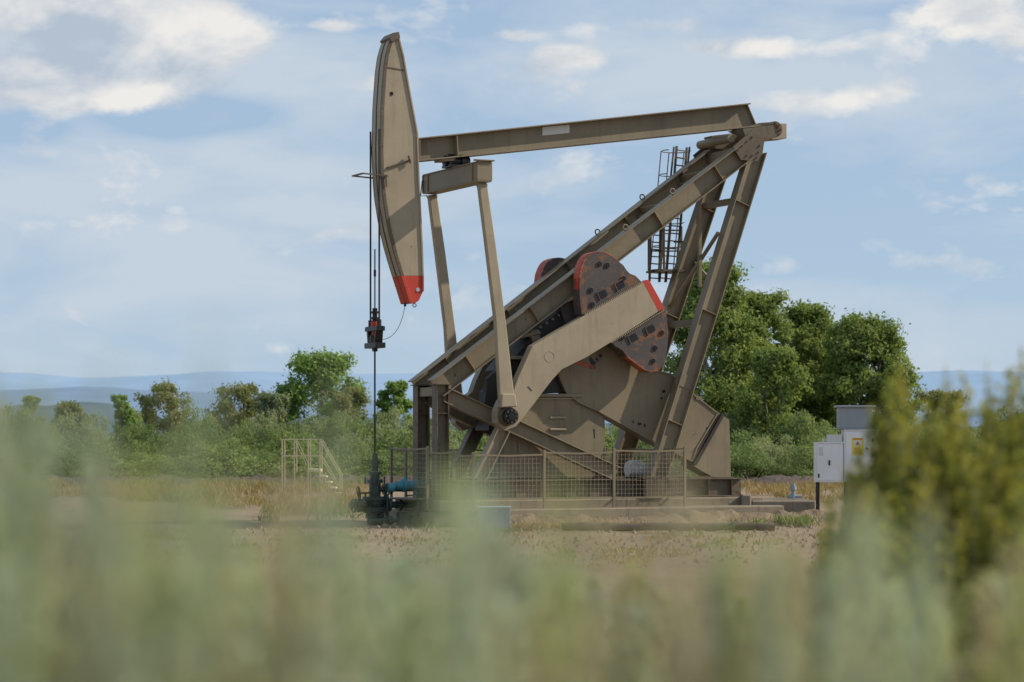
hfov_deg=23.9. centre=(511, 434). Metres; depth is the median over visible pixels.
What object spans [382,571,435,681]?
rabbitbrush
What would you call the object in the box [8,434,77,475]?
shrub
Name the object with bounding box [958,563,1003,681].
dry weed
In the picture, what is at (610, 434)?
shrub
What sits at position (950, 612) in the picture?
dry weed
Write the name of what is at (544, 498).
guard fence
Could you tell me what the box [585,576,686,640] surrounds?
sagebrush
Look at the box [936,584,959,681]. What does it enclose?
dry weed
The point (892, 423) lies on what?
greasewood bush
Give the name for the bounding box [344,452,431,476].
shrub
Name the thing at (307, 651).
dry weed
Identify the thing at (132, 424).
shrub
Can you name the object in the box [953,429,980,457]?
shrub
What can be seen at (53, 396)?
distant hills
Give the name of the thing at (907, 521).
greasewood bush
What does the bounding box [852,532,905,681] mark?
sagebrush
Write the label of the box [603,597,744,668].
rabbitbrush
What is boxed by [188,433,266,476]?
shrub
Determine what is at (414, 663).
sagebrush
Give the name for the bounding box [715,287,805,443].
tree
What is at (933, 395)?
tree
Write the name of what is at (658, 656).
dry weed
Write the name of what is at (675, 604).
dry weed
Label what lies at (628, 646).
sagebrush
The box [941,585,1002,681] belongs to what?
dry weed
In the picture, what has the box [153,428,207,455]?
shrub
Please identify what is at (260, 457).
shrub
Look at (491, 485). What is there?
sagebrush
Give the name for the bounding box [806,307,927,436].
tree
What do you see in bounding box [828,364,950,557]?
greasewood bush
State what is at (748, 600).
sagebrush
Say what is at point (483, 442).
shrub
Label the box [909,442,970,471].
shrub
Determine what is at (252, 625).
sagebrush
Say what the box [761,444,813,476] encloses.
shrub
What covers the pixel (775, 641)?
sagebrush
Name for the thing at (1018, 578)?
dry weed
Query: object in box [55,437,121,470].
shrub
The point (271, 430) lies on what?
shrub
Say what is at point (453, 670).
rabbitbrush
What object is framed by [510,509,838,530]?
gravel bank
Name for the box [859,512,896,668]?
sagebrush
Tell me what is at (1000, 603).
sagebrush
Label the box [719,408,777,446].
shrub
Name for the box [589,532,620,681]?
dry weed
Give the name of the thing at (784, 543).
dry weed
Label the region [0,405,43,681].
sagebrush
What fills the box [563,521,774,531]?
flowline pipe
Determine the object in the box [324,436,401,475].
shrub
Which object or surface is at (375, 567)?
dry weed
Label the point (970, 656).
dry weed
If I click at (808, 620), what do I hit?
rabbitbrush
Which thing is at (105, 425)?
shrub
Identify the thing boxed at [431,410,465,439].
shrub
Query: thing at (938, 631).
rabbitbrush
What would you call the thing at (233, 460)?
shrub
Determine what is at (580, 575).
sagebrush
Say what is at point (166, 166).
sky
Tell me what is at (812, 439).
shrub
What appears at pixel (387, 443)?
shrub
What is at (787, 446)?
shrub
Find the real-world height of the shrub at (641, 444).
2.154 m
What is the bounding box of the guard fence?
[390,446,686,509]
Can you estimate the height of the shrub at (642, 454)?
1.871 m
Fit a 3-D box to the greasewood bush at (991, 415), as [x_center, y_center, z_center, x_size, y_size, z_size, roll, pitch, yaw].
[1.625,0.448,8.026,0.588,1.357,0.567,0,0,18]
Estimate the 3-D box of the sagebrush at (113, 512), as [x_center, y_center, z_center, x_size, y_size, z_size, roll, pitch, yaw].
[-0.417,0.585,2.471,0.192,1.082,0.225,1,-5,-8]
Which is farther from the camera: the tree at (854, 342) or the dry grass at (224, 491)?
the tree at (854, 342)
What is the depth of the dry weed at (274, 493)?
2.69 m
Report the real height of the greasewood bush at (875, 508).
0.985 m
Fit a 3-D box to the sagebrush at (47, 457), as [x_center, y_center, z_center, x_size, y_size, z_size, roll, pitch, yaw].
[-0.595,0.553,2.990,0.416,1.149,0.387,0,-4,19]
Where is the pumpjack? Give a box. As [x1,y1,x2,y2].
[352,32,786,499]
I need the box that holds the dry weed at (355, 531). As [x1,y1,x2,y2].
[296,523,363,681]
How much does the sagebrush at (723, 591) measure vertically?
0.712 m
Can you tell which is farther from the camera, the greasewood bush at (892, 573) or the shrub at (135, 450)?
the shrub at (135, 450)
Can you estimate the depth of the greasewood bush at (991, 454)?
7.62 m
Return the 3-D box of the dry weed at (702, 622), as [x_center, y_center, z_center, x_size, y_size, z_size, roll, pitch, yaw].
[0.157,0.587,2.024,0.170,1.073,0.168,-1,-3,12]
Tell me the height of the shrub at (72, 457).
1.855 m
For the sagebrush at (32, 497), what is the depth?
2.03 m
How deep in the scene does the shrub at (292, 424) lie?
133.64 m
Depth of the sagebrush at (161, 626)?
1.85 m
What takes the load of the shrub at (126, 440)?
on the ground at (250, 513)
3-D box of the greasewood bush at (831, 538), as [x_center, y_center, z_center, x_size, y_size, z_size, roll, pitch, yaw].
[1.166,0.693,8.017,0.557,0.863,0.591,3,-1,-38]
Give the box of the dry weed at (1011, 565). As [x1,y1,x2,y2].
[992,535,1023,681]
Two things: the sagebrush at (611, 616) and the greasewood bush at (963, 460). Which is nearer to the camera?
the greasewood bush at (963, 460)
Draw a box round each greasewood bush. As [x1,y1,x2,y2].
[806,519,964,670]
[807,480,937,641]
[807,530,841,624]
[808,461,857,579]
[809,509,839,603]
[810,418,908,610]
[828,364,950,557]
[856,405,964,558]
[872,467,972,608]
[891,359,910,472]
[896,397,1007,554]
[899,517,987,671]
[919,371,1006,493]
[928,454,1023,590]
[934,365,954,474]
[947,506,1023,665]
[955,366,1023,512]
[955,418,1023,582]
[973,361,998,459]
[1002,346,1023,468]
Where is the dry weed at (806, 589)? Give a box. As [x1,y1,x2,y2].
[783,547,815,681]
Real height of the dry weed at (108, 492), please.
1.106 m
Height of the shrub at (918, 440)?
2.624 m
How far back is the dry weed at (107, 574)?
1.83 m
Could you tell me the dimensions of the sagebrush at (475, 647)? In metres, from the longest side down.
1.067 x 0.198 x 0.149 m
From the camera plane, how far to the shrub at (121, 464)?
100.08 m
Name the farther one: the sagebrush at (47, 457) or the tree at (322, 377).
the tree at (322, 377)
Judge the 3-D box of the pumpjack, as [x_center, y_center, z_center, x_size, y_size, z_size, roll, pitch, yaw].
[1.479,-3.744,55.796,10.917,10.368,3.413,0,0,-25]
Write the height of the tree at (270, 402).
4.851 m
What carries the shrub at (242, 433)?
on the ground at (250, 513)
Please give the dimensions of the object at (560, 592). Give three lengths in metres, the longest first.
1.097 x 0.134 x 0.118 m
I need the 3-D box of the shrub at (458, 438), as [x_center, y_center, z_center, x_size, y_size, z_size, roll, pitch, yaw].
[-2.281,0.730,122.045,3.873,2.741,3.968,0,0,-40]
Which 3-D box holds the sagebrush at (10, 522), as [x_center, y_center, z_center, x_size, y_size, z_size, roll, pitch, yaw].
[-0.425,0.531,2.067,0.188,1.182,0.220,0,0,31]
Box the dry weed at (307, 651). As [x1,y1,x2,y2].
[282,465,323,681]
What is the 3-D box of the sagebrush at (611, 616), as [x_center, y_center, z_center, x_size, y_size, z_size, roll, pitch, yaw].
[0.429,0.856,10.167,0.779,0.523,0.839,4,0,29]
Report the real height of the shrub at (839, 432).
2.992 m
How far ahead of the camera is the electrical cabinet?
57.48 m
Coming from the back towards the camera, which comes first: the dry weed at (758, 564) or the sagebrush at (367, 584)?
the dry weed at (758, 564)
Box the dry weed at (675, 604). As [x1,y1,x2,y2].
[659,480,698,681]
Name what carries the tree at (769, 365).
on the ground at (250, 513)
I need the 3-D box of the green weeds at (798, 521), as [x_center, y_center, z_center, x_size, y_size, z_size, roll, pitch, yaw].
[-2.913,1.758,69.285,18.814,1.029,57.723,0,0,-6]
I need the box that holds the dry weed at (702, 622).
[687,497,726,681]
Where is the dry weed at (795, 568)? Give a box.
[773,529,810,681]
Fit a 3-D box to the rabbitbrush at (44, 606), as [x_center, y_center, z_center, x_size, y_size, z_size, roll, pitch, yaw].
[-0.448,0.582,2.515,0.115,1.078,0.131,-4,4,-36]
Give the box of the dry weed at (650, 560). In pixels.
[635,553,656,681]
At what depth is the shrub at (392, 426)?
113.53 m
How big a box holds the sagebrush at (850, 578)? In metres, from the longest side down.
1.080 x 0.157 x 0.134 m
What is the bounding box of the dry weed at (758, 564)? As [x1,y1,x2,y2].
[736,533,773,681]
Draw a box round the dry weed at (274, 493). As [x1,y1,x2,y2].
[253,464,290,677]
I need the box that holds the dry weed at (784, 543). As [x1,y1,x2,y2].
[724,519,809,681]
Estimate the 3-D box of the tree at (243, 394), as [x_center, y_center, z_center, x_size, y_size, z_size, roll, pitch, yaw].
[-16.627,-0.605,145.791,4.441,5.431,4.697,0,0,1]
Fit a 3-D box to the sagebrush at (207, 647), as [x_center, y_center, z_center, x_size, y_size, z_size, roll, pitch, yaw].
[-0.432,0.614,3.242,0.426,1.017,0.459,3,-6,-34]
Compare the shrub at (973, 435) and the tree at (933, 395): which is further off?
the tree at (933, 395)
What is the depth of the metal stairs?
79.98 m
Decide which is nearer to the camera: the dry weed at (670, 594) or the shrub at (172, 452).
the dry weed at (670, 594)
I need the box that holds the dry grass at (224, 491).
[6,476,875,570]
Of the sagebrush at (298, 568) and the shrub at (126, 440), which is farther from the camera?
the shrub at (126, 440)
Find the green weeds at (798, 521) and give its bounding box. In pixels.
[53,474,821,552]
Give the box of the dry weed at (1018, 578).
[1002,552,1023,657]
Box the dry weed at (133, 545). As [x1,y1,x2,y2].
[123,505,182,681]
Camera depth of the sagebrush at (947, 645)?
4.32 m
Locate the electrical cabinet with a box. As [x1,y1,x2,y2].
[813,405,877,509]
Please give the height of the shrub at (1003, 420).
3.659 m
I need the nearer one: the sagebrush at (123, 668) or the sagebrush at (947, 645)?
the sagebrush at (123, 668)
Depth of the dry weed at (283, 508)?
1.84 m
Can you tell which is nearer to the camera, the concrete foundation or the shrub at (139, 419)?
the concrete foundation
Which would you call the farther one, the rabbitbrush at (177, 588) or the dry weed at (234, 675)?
the rabbitbrush at (177, 588)
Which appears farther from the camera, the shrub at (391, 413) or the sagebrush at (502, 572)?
the shrub at (391, 413)
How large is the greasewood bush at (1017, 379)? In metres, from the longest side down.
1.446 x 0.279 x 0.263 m
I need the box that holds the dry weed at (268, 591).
[266,564,282,627]
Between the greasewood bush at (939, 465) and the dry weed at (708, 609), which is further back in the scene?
the greasewood bush at (939, 465)
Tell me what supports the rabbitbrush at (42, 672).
on the ground at (250, 513)
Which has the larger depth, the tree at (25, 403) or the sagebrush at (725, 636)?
the tree at (25, 403)
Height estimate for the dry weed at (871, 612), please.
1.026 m
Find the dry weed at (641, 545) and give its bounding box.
[626,513,657,681]
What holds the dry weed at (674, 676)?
on the ground at (250, 513)
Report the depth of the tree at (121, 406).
127.89 m
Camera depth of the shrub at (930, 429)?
112.65 m
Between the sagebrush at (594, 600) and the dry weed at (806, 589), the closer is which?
the dry weed at (806, 589)
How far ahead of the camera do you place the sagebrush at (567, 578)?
2.38 m
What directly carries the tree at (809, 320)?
on the ground at (250, 513)
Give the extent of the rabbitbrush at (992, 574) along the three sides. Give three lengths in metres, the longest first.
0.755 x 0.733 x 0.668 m
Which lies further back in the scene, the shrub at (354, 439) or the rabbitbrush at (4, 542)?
the shrub at (354, 439)
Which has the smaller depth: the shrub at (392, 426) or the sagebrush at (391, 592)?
the sagebrush at (391, 592)
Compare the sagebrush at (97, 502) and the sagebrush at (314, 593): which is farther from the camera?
the sagebrush at (314, 593)
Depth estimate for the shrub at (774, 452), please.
105.90 m
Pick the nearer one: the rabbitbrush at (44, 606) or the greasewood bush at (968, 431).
the rabbitbrush at (44, 606)
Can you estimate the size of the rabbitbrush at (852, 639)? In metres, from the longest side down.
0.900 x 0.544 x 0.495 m
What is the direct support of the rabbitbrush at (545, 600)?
on the ground at (250, 513)
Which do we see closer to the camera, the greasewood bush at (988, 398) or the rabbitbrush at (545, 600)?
the rabbitbrush at (545, 600)
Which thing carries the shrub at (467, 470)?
on the ground at (250, 513)
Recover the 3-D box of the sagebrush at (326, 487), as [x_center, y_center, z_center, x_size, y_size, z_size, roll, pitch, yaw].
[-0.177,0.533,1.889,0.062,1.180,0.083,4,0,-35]
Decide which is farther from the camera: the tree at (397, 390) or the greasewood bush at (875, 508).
the tree at (397, 390)
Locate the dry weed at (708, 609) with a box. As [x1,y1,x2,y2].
[685,588,736,681]
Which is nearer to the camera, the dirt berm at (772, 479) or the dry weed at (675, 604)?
the dry weed at (675, 604)
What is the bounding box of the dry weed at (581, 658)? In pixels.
[553,491,605,681]
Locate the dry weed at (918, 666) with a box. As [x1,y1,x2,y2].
[908,492,936,681]
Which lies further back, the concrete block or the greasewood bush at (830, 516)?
the concrete block
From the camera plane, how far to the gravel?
46.29 m
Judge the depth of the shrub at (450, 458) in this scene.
106.31 m
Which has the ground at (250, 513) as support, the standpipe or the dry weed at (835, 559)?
the dry weed at (835, 559)
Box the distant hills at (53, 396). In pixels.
[0,387,1021,426]
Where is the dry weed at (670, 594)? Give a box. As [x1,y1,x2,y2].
[656,583,684,681]
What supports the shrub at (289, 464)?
on the ground at (250, 513)
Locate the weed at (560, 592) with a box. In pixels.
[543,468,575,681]
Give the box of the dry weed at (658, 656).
[648,574,666,681]
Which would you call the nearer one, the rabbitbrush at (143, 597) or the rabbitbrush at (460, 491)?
the rabbitbrush at (460, 491)
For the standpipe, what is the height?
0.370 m
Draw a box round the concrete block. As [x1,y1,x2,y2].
[740,494,815,511]
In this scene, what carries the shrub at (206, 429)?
on the ground at (250, 513)
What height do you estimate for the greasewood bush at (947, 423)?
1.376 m
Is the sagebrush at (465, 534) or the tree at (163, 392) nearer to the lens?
the sagebrush at (465, 534)
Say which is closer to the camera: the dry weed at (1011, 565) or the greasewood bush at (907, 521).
the dry weed at (1011, 565)
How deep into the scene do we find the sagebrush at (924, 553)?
2.10 m
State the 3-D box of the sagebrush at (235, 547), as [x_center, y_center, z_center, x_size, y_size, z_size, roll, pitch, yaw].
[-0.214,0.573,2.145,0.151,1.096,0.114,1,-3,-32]
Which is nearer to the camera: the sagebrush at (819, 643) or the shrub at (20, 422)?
the sagebrush at (819, 643)
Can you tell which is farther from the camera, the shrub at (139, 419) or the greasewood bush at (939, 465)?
the shrub at (139, 419)
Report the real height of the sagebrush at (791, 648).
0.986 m
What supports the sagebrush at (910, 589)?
on the ground at (250, 513)
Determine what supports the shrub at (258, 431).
on the ground at (250, 513)
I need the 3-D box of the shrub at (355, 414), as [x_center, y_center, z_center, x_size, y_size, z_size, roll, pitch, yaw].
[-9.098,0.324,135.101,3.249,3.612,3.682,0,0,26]
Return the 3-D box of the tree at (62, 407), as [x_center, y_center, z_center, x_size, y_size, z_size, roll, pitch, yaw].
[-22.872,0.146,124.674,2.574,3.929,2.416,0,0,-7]
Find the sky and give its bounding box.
[0,0,1023,377]
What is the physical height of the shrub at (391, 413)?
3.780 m
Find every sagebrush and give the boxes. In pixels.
[0,376,23,681]
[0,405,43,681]
[2,376,57,681]
[4,466,108,673]
[9,417,86,669]
[54,495,104,681]
[57,365,116,678]
[58,396,109,681]
[82,497,119,681]
[94,468,147,681]
[139,440,202,681]
[158,403,214,681]
[183,533,239,681]
[200,313,222,681]
[201,536,247,668]
[215,465,257,681]
[222,555,269,681]
[252,574,369,666]
[276,498,325,681]
[308,455,364,681]
[310,365,342,681]
[340,540,398,681]
[375,548,406,681]
[390,520,443,681]
[418,455,473,681]
[442,520,502,681]
[449,485,489,681]
[452,468,502,681]
[492,543,517,678]
[500,542,547,681]
[539,544,584,675]
[568,559,594,681]
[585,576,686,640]
[585,588,608,681]
[603,579,655,632]
[614,598,663,681]
[615,575,750,677]
[696,516,736,681]
[716,598,737,681]
[743,537,777,681]
[748,565,804,679]
[757,543,794,681]
[800,557,843,681]
[822,492,874,681]
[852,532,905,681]
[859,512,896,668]
[901,570,945,681]
[907,511,944,681]
[907,594,954,678]
[938,614,956,675]
[987,574,1016,665]
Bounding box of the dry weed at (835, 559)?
[813,489,864,681]
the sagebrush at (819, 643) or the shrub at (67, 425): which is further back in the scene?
the shrub at (67, 425)
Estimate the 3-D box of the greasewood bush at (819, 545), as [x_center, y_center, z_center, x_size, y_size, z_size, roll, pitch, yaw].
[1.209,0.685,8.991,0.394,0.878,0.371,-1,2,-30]
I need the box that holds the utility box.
[480,506,510,529]
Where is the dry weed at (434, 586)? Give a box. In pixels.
[412,570,442,681]
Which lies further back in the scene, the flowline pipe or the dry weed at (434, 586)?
the flowline pipe
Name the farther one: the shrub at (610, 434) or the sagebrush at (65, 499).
the shrub at (610, 434)
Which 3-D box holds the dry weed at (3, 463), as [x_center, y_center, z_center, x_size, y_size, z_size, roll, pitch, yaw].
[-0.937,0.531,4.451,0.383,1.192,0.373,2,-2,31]
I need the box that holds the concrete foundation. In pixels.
[384,496,783,526]
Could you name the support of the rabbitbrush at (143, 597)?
on the ground at (250, 513)
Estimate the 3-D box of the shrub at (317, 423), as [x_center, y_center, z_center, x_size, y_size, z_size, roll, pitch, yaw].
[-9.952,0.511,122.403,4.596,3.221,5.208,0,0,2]
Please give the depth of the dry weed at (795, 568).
1.80 m
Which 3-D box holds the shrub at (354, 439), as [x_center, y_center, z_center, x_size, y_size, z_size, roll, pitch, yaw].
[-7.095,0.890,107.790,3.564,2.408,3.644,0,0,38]
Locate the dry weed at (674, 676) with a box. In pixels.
[650,503,690,681]
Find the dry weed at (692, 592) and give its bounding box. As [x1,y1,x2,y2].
[679,440,708,681]
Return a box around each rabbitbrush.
[0,461,51,681]
[8,455,63,681]
[39,506,48,667]
[67,535,199,681]
[86,548,157,681]
[111,442,164,680]
[190,480,239,681]
[201,517,323,681]
[239,536,281,681]
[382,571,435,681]
[433,470,467,681]
[441,575,508,671]
[448,471,490,668]
[521,544,596,681]
[522,562,588,681]
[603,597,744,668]
[610,557,661,681]
[671,596,748,627]
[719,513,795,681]
[785,627,850,681]
[792,547,814,650]
[816,547,864,673]
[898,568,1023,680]
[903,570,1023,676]
[912,603,1003,681]
[981,613,1023,681]
[994,607,1015,679]
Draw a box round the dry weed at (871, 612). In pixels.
[862,550,887,681]
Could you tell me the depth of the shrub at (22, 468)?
100.35 m
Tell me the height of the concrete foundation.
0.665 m
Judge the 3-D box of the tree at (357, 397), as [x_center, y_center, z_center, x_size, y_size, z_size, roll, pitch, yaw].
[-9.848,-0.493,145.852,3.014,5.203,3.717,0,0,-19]
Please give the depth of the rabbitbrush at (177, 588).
2.54 m
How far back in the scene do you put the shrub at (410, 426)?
123.21 m
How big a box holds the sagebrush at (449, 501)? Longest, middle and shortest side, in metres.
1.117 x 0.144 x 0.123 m
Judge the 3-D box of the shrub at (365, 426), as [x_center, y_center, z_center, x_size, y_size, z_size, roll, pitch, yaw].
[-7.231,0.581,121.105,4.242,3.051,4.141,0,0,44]
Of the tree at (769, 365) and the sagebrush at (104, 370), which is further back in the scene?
the tree at (769, 365)
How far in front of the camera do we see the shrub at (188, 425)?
132.44 m
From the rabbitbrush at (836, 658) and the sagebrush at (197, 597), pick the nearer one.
the sagebrush at (197, 597)
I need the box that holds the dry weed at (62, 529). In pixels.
[36,495,88,681]
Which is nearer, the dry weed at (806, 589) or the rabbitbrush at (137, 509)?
the rabbitbrush at (137, 509)
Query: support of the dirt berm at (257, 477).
on the ground at (250, 513)
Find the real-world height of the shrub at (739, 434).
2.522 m
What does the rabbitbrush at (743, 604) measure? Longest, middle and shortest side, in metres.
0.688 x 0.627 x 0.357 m
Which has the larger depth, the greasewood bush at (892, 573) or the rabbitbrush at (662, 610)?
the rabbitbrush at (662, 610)
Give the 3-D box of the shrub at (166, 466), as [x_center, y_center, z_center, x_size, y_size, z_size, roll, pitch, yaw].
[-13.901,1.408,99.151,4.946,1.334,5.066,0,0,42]
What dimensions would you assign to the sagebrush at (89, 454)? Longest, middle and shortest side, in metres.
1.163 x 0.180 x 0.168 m
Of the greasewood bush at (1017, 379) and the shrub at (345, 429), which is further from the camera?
the shrub at (345, 429)
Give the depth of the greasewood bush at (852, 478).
8.13 m
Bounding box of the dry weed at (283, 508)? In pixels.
[257,468,297,681]
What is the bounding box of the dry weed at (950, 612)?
[945,609,956,666]
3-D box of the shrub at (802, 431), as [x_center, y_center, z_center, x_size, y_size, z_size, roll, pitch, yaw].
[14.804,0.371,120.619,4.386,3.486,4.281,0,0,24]
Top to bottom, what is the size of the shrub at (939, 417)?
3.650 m
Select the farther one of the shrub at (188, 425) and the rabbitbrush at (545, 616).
the shrub at (188, 425)
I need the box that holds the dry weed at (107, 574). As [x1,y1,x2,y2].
[94,549,131,681]
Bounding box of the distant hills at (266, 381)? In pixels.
[0,370,1023,415]
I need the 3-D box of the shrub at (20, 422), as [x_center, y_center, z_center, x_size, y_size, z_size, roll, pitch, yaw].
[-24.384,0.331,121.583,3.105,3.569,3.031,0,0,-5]
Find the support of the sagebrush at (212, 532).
on the ground at (250, 513)
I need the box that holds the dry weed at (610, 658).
[595,509,625,681]
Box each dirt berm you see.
[53,474,493,486]
[741,474,916,485]
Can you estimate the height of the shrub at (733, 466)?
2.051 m
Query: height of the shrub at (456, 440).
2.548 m
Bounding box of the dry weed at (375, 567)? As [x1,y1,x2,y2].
[361,552,386,681]
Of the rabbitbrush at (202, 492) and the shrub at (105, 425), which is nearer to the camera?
the rabbitbrush at (202, 492)
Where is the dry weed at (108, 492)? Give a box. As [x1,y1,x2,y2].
[82,459,124,681]
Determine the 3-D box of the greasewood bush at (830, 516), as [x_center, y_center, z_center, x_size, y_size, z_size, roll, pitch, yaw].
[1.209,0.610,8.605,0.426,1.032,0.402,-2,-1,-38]
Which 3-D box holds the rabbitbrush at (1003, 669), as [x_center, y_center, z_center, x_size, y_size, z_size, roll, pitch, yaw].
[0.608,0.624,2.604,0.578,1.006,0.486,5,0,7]
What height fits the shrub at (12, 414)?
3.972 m
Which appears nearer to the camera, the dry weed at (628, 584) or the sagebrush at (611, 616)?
the dry weed at (628, 584)
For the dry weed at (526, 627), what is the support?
on the ground at (250, 513)
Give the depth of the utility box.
50.80 m
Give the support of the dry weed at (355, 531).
on the ground at (250, 513)
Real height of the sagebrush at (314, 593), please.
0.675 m
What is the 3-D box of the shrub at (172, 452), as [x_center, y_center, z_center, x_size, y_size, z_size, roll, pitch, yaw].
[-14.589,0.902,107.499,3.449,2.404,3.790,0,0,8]
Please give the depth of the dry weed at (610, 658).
2.26 m
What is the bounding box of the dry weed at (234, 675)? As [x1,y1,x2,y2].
[213,514,254,681]
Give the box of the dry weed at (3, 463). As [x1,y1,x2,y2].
[0,401,66,673]
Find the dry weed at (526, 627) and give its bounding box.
[510,469,557,681]
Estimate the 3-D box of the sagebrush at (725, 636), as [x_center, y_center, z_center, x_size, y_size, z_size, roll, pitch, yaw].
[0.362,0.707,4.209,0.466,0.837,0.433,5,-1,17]
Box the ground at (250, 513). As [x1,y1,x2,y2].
[0,437,875,645]
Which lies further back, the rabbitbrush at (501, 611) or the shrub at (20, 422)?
the shrub at (20, 422)
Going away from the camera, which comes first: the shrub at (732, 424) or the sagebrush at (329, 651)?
the sagebrush at (329, 651)
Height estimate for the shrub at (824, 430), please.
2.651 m
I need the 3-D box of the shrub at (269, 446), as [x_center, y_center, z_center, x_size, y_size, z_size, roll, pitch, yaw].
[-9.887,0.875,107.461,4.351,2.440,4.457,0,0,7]
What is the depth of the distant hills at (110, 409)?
2996.85 m
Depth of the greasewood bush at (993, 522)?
7.19 m
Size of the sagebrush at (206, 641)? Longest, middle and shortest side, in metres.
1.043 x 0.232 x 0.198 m
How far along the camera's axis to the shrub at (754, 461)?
101.45 m
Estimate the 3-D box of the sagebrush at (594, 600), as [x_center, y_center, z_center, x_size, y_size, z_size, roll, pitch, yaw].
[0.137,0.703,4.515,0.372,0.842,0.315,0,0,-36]
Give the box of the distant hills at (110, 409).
[3,402,978,436]
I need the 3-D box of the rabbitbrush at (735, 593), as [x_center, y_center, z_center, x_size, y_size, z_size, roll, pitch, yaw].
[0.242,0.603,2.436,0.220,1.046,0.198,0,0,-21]
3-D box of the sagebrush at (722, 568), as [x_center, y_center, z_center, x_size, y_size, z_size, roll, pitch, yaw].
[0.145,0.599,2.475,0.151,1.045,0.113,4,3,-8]
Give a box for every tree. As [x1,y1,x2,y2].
[21,397,43,419]
[51,400,82,438]
[108,394,138,442]
[129,376,198,442]
[201,380,261,436]
[251,389,296,431]
[271,346,369,437]
[328,384,371,429]
[372,379,412,429]
[663,256,778,424]
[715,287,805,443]
[731,344,814,450]
[774,299,837,432]
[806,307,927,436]
[911,388,969,431]
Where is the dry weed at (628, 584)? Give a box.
[613,566,689,681]
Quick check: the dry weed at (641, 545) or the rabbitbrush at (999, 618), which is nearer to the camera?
the dry weed at (641, 545)
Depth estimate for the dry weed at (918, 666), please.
2.51 m
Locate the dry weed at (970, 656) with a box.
[964,578,998,657]
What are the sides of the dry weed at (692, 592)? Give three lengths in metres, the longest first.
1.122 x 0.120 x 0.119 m
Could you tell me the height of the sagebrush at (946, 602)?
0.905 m
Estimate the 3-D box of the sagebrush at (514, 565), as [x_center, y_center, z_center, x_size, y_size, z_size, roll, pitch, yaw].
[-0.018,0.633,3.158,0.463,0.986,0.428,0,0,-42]
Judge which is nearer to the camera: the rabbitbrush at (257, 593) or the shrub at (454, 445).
the rabbitbrush at (257, 593)
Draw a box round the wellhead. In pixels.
[348,453,431,525]
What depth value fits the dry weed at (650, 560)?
4.82 m
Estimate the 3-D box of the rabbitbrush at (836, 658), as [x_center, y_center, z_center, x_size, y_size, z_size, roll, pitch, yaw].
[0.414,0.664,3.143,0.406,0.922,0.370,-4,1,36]
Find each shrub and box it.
[0,402,28,435]
[7,408,39,438]
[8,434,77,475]
[17,455,78,477]
[45,441,105,477]
[54,409,119,471]
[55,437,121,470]
[64,416,122,457]
[103,451,168,478]
[106,439,175,477]
[108,404,144,437]
[108,453,232,478]
[109,420,162,447]
[109,421,172,455]
[152,430,207,478]
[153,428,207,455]
[157,442,274,478]
[163,401,218,448]
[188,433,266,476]
[190,416,232,443]
[214,423,264,468]
[221,415,270,451]
[225,450,293,477]
[245,411,284,449]
[254,427,326,477]
[254,436,350,478]
[256,424,307,450]
[284,416,314,434]
[285,414,328,474]
[306,412,380,469]
[323,428,384,470]
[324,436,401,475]
[339,409,361,431]
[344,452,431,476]
[348,416,382,450]
[354,417,409,453]
[360,427,431,460]
[364,405,412,434]
[398,417,431,441]
[400,435,458,471]
[411,442,481,476]
[430,429,463,448]
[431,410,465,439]
[449,431,488,463]
[453,429,485,447]
[463,439,486,475]
[605,424,618,437]
[605,426,615,457]
[609,424,619,441]
[634,440,652,461]
[634,446,697,476]
[669,452,744,476]
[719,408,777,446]
[730,427,770,458]
[730,435,768,479]
[730,441,782,478]
[748,438,798,475]
[749,433,806,474]
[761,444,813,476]
[772,408,836,452]
[780,431,826,475]
[784,424,838,472]
[836,429,867,433]
[896,424,972,452]
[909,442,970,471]
[914,423,976,452]
[926,409,958,427]
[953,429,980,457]
[969,427,1000,457]
[971,406,1023,439]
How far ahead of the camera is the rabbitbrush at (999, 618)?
4.23 m
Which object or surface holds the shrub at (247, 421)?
on the ground at (250, 513)
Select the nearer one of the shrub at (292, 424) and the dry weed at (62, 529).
the dry weed at (62, 529)
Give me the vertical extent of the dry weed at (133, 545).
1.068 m
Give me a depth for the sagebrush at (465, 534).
1.86 m
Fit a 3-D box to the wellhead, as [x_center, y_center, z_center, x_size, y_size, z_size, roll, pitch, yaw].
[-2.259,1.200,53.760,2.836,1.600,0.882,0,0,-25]
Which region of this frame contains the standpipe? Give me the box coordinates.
[787,484,801,498]
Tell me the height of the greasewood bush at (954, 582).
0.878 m
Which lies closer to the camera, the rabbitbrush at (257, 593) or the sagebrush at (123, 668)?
the sagebrush at (123, 668)
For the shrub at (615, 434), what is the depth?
120.40 m
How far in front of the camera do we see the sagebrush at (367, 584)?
1.71 m
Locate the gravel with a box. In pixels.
[56,513,835,562]
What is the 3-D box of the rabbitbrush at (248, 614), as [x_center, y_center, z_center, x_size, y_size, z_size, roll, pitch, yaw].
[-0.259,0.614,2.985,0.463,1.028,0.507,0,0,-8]
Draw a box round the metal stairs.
[282,438,341,495]
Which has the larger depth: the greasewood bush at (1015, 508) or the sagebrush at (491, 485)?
the greasewood bush at (1015, 508)
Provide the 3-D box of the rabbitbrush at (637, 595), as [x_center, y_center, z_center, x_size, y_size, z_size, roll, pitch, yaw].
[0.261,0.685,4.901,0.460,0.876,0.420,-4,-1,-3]
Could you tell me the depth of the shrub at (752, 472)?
102.56 m

